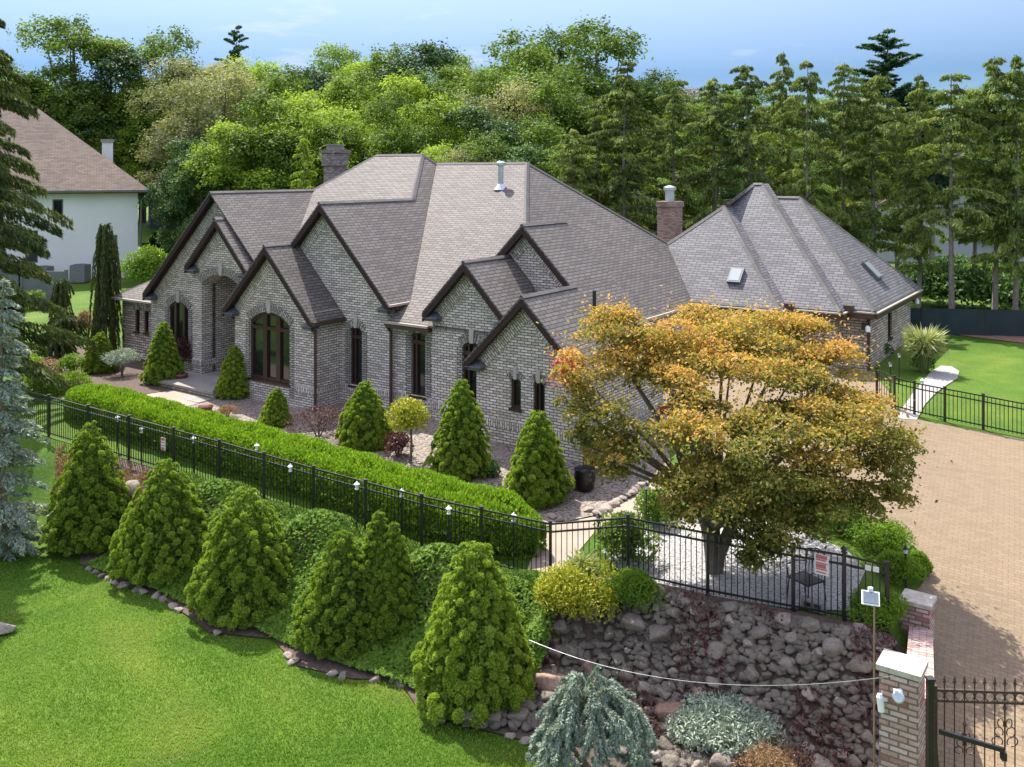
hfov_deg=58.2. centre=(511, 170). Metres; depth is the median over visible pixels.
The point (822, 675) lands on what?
fieldstone
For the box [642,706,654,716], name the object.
fieldstone
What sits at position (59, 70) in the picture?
broadleaf tree
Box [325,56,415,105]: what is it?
broadleaf tree
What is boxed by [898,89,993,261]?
pine tree
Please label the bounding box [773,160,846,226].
broadleaf tree
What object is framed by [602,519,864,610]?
white gravel bed
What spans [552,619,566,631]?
fieldstone
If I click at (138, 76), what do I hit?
broadleaf tree
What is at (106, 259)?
weeping conifer
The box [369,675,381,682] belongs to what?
edging stone
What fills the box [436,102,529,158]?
broadleaf tree
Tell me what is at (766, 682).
fieldstone
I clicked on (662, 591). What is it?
fieldstone
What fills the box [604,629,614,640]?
fieldstone
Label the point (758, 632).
fieldstone
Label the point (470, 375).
window
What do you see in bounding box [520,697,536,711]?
fieldstone
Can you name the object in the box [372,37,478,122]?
broadleaf tree
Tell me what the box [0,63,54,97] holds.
broadleaf tree
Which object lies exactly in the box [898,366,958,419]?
pale path
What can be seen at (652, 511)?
shrub
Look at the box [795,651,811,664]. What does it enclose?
fieldstone
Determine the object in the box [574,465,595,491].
urn
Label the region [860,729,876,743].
fieldstone
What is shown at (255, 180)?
broadleaf tree
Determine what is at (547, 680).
boulder
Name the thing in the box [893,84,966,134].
broadleaf tree
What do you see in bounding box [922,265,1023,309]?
understory bush
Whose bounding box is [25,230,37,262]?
window
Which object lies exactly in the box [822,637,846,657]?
fieldstone
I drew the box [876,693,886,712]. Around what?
security camera
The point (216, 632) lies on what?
edging stone
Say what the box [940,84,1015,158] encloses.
broadleaf tree
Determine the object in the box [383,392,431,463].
tree
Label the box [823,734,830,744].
fieldstone
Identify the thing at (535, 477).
cone spruce
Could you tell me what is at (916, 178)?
norway spruce
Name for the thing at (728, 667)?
fieldstone
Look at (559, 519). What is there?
edging stone
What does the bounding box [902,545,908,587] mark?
path lamp
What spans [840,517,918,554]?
juniper mound
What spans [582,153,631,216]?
broadleaf tree
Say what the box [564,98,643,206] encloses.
norway spruce
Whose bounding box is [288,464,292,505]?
path lamp
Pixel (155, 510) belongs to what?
cone spruce
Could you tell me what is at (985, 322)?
screen fence
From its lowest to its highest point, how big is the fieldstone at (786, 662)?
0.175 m
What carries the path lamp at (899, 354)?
on the lawn at (990, 367)
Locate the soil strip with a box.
[962,335,1023,342]
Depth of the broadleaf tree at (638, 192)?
58.65 m
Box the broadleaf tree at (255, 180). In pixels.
[226,93,368,190]
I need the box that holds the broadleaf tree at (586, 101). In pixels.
[534,87,611,180]
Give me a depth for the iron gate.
12.19 m
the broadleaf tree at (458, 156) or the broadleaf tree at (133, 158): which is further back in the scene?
the broadleaf tree at (133, 158)
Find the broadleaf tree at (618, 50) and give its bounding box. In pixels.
[525,10,665,156]
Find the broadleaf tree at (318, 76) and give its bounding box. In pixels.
[242,64,354,106]
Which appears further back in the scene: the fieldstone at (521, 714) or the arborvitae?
the arborvitae
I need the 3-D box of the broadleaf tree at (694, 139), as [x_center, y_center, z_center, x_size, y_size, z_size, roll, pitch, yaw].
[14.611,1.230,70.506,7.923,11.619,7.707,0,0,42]
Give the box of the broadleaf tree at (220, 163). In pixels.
[177,116,282,215]
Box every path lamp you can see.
[115,415,119,447]
[139,428,142,463]
[191,436,195,471]
[254,443,258,479]
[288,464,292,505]
[354,481,359,527]
[399,488,403,534]
[446,505,451,562]
[511,512,516,566]
[595,513,601,556]
[644,482,648,524]
[888,361,892,398]
[897,353,900,383]
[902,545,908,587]
[920,378,924,411]
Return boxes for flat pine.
[99,347,143,374]
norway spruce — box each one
[550,128,602,192]
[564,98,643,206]
[582,59,670,235]
[620,114,696,230]
[641,79,713,229]
[672,78,754,231]
[709,65,788,192]
[736,105,800,188]
[755,51,823,212]
[774,60,848,219]
[808,62,881,239]
[829,75,919,254]
[865,105,933,266]
[878,74,955,307]
[898,73,1014,308]
[939,98,1008,265]
[948,56,1023,309]
[966,54,1023,309]
[989,98,1023,245]
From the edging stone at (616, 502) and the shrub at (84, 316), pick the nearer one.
the edging stone at (616, 502)
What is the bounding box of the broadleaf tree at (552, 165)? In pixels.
[535,148,594,199]
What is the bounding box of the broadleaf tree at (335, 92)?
[299,66,387,178]
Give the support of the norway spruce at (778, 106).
on the lawn at (990, 367)
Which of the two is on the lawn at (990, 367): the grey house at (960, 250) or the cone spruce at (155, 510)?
the grey house at (960, 250)
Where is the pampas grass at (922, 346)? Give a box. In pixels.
[899,320,950,372]
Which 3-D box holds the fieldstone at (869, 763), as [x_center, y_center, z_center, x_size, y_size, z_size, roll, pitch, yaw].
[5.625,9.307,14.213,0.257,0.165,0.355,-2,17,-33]
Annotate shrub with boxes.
[24,289,45,306]
[36,357,66,372]
[52,442,152,507]
[54,352,88,372]
[76,309,92,334]
[120,244,167,283]
[176,335,191,363]
[215,405,239,416]
[284,404,344,436]
[382,431,415,457]
[479,459,500,476]
[532,555,619,623]
[534,576,562,599]
[581,435,633,470]
[593,510,662,564]
[596,566,666,613]
[633,487,676,522]
[731,729,819,766]
[845,586,910,631]
[884,343,894,353]
[909,358,936,369]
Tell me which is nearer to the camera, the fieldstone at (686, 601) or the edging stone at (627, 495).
the fieldstone at (686, 601)
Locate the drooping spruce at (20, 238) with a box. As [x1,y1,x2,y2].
[0,18,98,392]
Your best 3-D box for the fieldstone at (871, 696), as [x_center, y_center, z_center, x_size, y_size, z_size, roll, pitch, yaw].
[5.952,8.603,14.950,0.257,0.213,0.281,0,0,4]
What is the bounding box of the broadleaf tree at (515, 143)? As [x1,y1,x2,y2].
[464,119,533,158]
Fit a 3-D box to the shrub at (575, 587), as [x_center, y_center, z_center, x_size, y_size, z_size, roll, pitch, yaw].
[1.258,7.948,17.298,1.776,1.212,1.383,0,0,0]
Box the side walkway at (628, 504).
[528,469,681,571]
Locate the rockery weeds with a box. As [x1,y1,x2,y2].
[526,572,899,766]
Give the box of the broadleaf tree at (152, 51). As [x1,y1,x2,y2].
[113,24,221,193]
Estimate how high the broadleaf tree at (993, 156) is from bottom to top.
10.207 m
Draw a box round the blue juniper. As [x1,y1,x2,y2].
[663,688,787,759]
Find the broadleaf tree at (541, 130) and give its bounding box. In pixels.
[489,108,591,194]
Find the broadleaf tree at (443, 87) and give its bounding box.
[356,61,473,160]
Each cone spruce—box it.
[38,420,133,557]
[81,331,119,373]
[106,458,210,587]
[138,321,184,385]
[183,485,296,630]
[212,345,249,399]
[257,388,292,427]
[290,530,377,660]
[334,380,394,450]
[346,510,420,638]
[410,540,535,730]
[423,379,493,480]
[499,410,574,509]
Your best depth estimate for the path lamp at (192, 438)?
24.06 m
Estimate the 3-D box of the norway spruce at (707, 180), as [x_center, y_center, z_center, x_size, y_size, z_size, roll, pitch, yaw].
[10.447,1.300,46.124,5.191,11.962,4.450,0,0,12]
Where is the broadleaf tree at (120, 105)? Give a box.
[82,82,155,161]
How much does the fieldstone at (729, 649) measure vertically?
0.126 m
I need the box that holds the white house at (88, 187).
[0,107,150,280]
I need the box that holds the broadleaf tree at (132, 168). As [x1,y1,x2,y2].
[113,126,155,203]
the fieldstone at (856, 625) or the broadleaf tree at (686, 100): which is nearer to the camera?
the fieldstone at (856, 625)
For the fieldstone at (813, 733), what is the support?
on the mulch bed at (312, 661)
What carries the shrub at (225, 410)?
on the gravel bed at (573, 504)
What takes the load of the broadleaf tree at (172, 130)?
on the lawn at (990, 367)
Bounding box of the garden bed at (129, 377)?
[36,346,172,393]
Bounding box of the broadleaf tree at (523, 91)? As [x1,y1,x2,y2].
[462,73,572,158]
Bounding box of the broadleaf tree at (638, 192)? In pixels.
[615,181,660,229]
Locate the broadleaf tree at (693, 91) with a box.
[680,87,716,142]
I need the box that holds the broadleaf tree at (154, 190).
[136,136,199,247]
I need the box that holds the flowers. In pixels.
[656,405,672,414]
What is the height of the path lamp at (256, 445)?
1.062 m
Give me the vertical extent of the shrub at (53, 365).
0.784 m
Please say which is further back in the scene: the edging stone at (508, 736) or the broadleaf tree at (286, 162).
the broadleaf tree at (286, 162)
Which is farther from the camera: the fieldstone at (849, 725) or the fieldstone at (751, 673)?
the fieldstone at (751, 673)
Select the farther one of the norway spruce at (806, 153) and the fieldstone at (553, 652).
the norway spruce at (806, 153)
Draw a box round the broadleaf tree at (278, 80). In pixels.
[237,63,312,179]
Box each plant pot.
[174,372,187,378]
[198,404,212,410]
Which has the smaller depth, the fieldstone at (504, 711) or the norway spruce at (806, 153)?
the fieldstone at (504, 711)
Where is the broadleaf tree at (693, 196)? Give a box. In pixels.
[641,147,717,230]
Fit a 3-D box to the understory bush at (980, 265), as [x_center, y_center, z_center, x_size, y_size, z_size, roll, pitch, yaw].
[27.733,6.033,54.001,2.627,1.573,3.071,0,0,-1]
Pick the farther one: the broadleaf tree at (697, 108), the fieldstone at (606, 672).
the broadleaf tree at (697, 108)
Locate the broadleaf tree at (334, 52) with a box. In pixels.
[307,41,362,88]
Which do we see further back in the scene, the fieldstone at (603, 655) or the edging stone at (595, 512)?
the edging stone at (595, 512)
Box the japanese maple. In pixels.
[536,279,952,579]
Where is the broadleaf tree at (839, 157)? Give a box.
[827,133,903,188]
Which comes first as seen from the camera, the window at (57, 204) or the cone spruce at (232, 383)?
the cone spruce at (232, 383)
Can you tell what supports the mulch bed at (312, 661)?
on the lawn at (990, 367)
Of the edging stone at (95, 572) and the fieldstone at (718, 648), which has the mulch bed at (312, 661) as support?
the fieldstone at (718, 648)
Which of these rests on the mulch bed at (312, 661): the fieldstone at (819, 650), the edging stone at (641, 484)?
the fieldstone at (819, 650)
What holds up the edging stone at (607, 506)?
on the gravel bed at (573, 504)
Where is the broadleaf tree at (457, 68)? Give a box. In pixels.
[413,46,477,85]
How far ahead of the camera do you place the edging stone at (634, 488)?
22.60 m
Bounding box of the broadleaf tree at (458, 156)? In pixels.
[436,145,502,162]
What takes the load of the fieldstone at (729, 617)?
on the mulch bed at (312, 661)
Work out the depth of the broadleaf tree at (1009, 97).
84.97 m
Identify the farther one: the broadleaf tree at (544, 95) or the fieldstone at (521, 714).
the broadleaf tree at (544, 95)
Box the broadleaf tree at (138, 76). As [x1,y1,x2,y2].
[88,48,180,222]
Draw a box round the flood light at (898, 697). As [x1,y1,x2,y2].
[892,689,904,703]
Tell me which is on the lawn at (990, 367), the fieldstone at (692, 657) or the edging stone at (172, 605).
the edging stone at (172, 605)
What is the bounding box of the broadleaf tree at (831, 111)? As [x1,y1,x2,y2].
[808,91,859,164]
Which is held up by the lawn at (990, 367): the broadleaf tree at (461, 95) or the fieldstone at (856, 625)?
the broadleaf tree at (461, 95)
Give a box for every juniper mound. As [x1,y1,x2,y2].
[809,501,868,533]
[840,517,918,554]
[875,549,928,584]
[903,549,933,574]
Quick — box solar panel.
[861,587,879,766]
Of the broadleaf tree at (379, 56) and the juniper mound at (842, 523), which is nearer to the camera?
the juniper mound at (842, 523)
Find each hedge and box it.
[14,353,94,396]
[63,383,547,559]
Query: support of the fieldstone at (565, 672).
on the mulch bed at (312, 661)
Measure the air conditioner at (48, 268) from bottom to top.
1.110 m
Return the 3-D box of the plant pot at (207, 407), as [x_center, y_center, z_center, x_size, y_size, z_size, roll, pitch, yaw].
[-9.674,7.589,29.047,0.475,0.330,0.475,0,0,0]
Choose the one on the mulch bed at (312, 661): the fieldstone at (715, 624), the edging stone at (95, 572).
the fieldstone at (715, 624)
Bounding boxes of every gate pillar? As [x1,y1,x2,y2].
[876,648,927,766]
[900,588,936,648]
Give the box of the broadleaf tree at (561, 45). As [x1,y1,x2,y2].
[495,18,613,122]
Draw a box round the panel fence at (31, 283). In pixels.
[0,269,67,300]
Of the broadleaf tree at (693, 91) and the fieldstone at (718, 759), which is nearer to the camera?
the fieldstone at (718, 759)
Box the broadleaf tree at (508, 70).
[439,25,584,121]
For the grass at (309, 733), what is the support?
on the lawn at (990, 367)
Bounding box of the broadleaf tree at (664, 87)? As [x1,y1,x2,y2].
[627,66,697,148]
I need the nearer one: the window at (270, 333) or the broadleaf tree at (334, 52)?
the window at (270, 333)
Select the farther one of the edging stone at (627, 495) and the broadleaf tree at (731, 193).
the broadleaf tree at (731, 193)
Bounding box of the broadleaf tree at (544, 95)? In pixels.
[516,69,614,169]
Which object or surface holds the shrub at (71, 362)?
on the garden bed at (129, 377)
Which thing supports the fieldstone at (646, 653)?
on the mulch bed at (312, 661)
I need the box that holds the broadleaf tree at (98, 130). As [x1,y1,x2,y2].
[78,117,115,154]
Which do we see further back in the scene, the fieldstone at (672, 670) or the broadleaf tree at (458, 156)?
the broadleaf tree at (458, 156)
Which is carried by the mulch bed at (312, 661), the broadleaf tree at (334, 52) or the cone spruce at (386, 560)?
the cone spruce at (386, 560)
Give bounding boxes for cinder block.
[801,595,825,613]
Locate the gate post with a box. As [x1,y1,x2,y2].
[925,675,935,766]
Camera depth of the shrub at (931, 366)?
32.66 m
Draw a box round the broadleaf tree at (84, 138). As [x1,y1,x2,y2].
[46,78,102,145]
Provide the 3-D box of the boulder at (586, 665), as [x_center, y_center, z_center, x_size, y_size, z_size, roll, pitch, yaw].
[1.392,9.036,16.778,0.259,0.315,0.373,0,0,9]
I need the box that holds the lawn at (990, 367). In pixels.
[0,201,1023,766]
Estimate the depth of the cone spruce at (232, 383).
31.00 m
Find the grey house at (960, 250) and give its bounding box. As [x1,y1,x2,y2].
[857,153,1023,261]
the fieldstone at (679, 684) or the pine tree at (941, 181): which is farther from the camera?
the pine tree at (941, 181)
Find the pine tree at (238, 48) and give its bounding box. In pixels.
[214,25,259,81]
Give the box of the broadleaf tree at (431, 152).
[418,139,470,162]
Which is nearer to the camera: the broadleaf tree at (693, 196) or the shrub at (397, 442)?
the shrub at (397, 442)
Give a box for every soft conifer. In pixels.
[290,118,317,188]
[336,132,348,169]
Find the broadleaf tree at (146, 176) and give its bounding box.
[122,74,236,229]
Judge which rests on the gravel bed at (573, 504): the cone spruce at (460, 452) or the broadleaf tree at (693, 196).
the cone spruce at (460, 452)
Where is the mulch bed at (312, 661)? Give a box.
[80,457,906,766]
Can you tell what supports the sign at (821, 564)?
attached to the picket fence at (550, 523)
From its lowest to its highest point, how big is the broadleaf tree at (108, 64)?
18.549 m
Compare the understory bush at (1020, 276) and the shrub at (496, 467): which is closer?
the shrub at (496, 467)
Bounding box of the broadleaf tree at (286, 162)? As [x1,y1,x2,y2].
[189,82,320,201]
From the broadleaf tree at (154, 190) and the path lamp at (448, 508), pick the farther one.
the broadleaf tree at (154, 190)
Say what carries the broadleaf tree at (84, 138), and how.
on the lawn at (990, 367)
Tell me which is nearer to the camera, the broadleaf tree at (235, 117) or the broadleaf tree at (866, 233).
the broadleaf tree at (866, 233)
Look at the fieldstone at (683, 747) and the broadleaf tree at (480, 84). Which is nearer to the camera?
the fieldstone at (683, 747)
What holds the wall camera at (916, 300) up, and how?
attached to the brick house at (426, 280)
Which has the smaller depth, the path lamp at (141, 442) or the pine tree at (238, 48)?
the path lamp at (141, 442)
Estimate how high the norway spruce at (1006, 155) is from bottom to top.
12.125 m
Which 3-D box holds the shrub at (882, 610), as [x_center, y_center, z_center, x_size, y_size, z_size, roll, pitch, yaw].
[6.414,7.739,16.150,1.044,0.739,0.959,0,0,29]
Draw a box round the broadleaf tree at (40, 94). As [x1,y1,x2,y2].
[1,77,85,105]
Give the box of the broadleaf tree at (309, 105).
[266,73,377,186]
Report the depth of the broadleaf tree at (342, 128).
55.84 m
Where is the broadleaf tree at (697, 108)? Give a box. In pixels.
[675,85,761,188]
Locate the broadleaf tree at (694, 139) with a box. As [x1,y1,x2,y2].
[664,111,742,195]
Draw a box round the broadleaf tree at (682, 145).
[610,133,688,213]
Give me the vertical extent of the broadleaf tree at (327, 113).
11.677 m
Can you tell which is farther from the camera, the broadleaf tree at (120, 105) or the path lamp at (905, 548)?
the broadleaf tree at (120, 105)
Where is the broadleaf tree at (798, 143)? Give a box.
[740,125,830,192]
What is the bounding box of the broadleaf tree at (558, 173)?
[543,157,606,187]
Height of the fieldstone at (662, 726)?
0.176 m
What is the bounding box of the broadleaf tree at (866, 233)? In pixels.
[822,186,880,242]
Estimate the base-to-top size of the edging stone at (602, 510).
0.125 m
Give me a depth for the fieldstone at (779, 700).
15.31 m
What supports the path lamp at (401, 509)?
on the lawn at (990, 367)
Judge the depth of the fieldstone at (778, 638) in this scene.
15.98 m
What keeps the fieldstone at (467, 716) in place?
on the mulch bed at (312, 661)
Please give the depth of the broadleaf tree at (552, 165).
49.95 m
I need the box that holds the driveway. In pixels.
[663,363,1023,766]
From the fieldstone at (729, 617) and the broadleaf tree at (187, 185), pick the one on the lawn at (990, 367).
the broadleaf tree at (187, 185)
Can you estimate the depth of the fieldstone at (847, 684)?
15.17 m
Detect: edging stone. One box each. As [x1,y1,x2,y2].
[91,569,99,574]
[110,579,119,584]
[116,581,130,588]
[131,586,142,592]
[139,587,148,594]
[151,591,160,598]
[159,595,166,601]
[168,602,178,609]
[174,607,182,612]
[213,629,221,636]
[283,651,292,658]
[287,658,299,665]
[325,670,337,676]
[338,671,346,679]
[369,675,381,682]
[396,680,406,688]
[439,714,446,723]
[504,732,515,739]
[519,736,530,745]
[547,513,556,519]
[555,516,563,521]
[583,507,594,511]
[592,510,601,515]
[597,508,606,513]
[600,503,612,511]
[608,499,619,506]
[612,497,623,503]
[617,495,627,499]
[620,492,630,497]
[623,489,635,494]
[630,485,637,493]
[633,484,641,491]
[637,482,644,487]
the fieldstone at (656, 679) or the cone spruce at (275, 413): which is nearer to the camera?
the fieldstone at (656, 679)
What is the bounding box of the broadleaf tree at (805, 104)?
[764,93,839,185]
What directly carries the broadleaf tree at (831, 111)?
on the lawn at (990, 367)
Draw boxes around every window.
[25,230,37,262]
[52,199,62,217]
[133,309,139,333]
[142,311,148,334]
[170,302,187,356]
[248,312,289,387]
[348,328,361,387]
[409,332,425,399]
[464,342,477,405]
[508,379,520,412]
[534,382,544,415]
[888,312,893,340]
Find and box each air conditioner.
[41,265,53,270]
[70,263,90,282]
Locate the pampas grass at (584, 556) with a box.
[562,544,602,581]
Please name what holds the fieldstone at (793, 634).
on the mulch bed at (312, 661)
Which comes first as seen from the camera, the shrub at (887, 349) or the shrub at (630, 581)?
the shrub at (630, 581)
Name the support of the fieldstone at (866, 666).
on the mulch bed at (312, 661)
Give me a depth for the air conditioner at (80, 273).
56.25 m
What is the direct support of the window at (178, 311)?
in the brick house at (426, 280)
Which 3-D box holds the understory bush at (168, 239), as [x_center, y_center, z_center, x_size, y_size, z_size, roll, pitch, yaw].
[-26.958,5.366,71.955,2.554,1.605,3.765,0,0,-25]
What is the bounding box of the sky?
[0,0,1023,134]
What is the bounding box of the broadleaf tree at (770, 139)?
[719,121,791,196]
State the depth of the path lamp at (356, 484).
20.53 m
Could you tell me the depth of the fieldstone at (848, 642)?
15.59 m
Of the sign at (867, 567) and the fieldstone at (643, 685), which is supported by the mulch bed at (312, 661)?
the fieldstone at (643, 685)
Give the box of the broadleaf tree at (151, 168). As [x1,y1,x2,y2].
[133,144,173,198]
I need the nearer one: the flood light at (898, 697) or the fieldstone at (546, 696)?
the flood light at (898, 697)
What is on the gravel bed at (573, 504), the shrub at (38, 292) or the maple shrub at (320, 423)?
the maple shrub at (320, 423)
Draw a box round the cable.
[530,640,890,685]
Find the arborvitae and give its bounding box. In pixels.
[148,231,160,249]
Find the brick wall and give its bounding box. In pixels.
[907,626,933,766]
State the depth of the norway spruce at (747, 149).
44.78 m
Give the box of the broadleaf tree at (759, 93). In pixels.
[706,83,808,169]
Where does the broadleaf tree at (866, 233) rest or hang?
on the lawn at (990, 367)
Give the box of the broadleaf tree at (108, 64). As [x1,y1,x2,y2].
[41,36,149,146]
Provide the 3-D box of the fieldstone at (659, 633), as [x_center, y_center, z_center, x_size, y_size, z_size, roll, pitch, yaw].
[2.668,8.391,16.642,0.386,0.296,0.621,0,0,29]
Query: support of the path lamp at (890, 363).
on the lawn at (990, 367)
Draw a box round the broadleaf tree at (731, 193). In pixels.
[693,158,746,208]
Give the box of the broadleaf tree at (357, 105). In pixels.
[322,69,438,130]
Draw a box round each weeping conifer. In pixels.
[33,330,79,358]
[47,314,86,335]
[48,278,74,319]
[86,222,124,351]
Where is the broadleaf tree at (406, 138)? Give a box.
[353,81,447,164]
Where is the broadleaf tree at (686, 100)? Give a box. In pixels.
[578,75,691,134]
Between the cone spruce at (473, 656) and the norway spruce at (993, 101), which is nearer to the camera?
the cone spruce at (473, 656)
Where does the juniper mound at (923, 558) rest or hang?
on the lawn at (990, 367)
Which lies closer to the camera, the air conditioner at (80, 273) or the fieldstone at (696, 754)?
the fieldstone at (696, 754)
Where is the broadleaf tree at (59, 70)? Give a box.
[0,12,142,129]
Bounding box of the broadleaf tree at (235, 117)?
[190,97,291,179]
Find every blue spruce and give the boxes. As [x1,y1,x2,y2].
[0,276,53,562]
[525,664,659,766]
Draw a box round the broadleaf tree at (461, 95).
[412,87,499,140]
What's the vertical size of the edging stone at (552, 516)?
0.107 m
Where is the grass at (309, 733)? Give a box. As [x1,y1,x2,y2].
[0,549,570,766]
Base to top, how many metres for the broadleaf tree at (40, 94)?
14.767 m
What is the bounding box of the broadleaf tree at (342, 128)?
[311,119,375,184]
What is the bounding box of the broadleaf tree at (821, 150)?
[789,138,871,187]
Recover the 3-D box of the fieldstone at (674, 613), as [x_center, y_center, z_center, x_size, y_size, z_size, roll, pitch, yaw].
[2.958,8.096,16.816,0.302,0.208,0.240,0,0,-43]
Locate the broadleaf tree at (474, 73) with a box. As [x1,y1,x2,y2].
[432,61,524,109]
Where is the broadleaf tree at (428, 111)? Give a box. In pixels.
[368,90,472,153]
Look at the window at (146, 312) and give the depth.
37.29 m
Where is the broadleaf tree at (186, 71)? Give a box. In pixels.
[142,52,263,119]
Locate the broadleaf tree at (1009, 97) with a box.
[970,72,1023,159]
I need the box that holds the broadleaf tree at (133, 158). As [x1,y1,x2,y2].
[113,78,186,225]
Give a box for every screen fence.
[150,201,177,228]
[910,307,1023,335]
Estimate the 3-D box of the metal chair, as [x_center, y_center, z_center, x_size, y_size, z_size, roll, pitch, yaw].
[5.488,7.534,17.084,0.565,0.934,0.564,0,0,-30]
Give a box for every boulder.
[0,622,15,634]
[121,480,139,495]
[533,671,567,690]
[581,658,593,673]
[655,701,685,724]
[691,687,706,705]
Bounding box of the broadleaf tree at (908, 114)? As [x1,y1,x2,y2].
[844,97,920,154]
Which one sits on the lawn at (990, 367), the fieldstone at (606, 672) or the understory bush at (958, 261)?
the understory bush at (958, 261)
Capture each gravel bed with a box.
[187,397,669,525]
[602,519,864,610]
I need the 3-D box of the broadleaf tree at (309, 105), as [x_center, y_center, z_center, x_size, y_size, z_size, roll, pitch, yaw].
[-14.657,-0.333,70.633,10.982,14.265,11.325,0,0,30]
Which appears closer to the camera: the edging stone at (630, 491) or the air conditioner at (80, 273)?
the edging stone at (630, 491)
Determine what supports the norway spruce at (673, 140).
on the lawn at (990, 367)
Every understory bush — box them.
[156,229,179,248]
[160,239,175,252]
[899,261,931,272]
[901,263,984,307]
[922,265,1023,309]
[927,253,971,266]
[960,262,1001,269]
[972,278,1023,307]
[992,263,1023,301]
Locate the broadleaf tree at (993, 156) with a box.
[977,135,1023,245]
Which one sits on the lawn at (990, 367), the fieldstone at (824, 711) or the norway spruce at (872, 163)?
the norway spruce at (872, 163)
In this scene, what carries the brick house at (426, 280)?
on the lawn at (990, 367)
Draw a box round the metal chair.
[787,548,826,606]
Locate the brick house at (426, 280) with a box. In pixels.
[110,144,922,464]
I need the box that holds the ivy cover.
[85,470,576,695]
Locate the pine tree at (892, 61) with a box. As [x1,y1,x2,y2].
[830,28,947,178]
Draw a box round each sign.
[161,437,165,450]
[814,553,828,576]
[865,565,870,570]
[873,566,878,572]
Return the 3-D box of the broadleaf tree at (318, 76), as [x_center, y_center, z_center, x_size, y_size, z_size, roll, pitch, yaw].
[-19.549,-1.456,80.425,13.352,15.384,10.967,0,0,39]
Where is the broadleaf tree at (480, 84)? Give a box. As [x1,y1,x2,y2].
[437,66,524,141]
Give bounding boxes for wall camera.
[861,323,870,332]
[911,298,918,303]
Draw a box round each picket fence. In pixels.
[9,389,890,633]
[875,367,1023,434]
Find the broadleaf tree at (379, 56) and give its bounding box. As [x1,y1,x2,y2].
[357,42,427,99]
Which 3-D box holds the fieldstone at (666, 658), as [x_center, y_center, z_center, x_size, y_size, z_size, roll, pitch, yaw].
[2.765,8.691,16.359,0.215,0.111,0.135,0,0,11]
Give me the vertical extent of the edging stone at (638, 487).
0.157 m
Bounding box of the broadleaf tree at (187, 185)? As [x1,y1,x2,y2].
[160,153,246,240]
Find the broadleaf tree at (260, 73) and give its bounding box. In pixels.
[218,54,287,101]
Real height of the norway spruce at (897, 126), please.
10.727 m
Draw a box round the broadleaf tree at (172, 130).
[129,62,281,190]
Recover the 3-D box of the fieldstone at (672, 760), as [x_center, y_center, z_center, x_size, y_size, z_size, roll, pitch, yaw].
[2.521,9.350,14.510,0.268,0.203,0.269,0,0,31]
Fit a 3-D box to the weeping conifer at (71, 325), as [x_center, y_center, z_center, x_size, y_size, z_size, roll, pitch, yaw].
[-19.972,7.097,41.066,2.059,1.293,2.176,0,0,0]
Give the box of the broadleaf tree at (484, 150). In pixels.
[451,131,510,161]
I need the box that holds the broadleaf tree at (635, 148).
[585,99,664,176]
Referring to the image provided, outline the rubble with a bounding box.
[462,577,897,766]
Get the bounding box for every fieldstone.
[458,708,480,727]
[487,711,501,721]
[501,708,507,717]
[506,706,528,722]
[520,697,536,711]
[533,688,540,698]
[538,689,555,702]
[540,664,558,673]
[547,643,562,659]
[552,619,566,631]
[562,669,570,680]
[565,644,578,658]
[572,623,580,632]
[583,650,590,659]
[589,604,600,616]
[597,652,608,659]
[602,668,610,677]
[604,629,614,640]
[605,602,618,613]
[611,652,622,666]
[616,612,623,620]
[619,661,633,681]
[620,612,646,631]
[624,647,631,653]
[625,688,637,693]
[636,642,642,647]
[637,680,653,694]
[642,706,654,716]
[643,651,649,656]
[649,623,672,642]
[651,670,663,683]
[651,750,661,760]
[655,589,666,598]
[656,687,671,699]
[656,722,666,734]
[658,735,674,750]
[662,655,672,661]
[664,754,679,766]
[665,608,680,618]
[666,724,687,741]
[668,667,678,674]
[673,655,680,662]
[676,681,684,688]
[677,593,692,606]
[681,743,692,750]
[681,750,686,757]
[688,652,695,659]
[691,752,702,757]
[691,760,701,766]
[701,752,709,757]
[704,676,722,689]
[706,640,726,659]
[708,751,737,766]
[709,618,721,629]
[722,601,738,611]
[722,663,735,672]
[726,614,734,623]
[726,646,735,654]
[741,622,751,629]
[742,695,755,706]
[743,639,752,647]
[744,666,758,682]
[749,626,767,638]
[757,651,767,662]
[759,680,769,687]
[773,697,784,704]
[774,612,790,626]
[774,636,785,642]
[778,654,792,668]
[784,631,796,642]
[789,683,799,691]
[789,741,800,752]
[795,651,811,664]
[795,716,808,727]
[800,741,815,752]
[801,619,820,632]
[801,685,814,701]
[805,728,819,737]
[810,753,833,766]
[811,646,822,654]
[812,633,821,643]
[818,670,829,680]
[820,707,831,718]
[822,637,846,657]
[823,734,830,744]
[831,721,842,732]
[833,697,846,707]
[836,748,848,759]
[840,626,849,635]
[842,680,852,687]
[843,721,853,729]
[845,639,851,646]
[845,754,862,766]
[849,653,875,672]
[851,623,866,637]
[852,694,860,701]
[859,701,869,707]
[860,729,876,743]
[867,760,878,766]
[869,693,876,705]
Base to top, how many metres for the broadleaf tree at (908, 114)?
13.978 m
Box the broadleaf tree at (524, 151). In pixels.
[501,141,559,175]
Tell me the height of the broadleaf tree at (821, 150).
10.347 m
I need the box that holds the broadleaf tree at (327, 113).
[301,101,399,172]
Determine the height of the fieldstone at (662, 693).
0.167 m
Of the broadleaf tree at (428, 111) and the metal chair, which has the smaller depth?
the metal chair
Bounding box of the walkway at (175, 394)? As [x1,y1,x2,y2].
[31,389,213,405]
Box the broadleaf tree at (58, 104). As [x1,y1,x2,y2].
[40,96,78,130]
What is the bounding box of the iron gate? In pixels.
[935,675,1023,766]

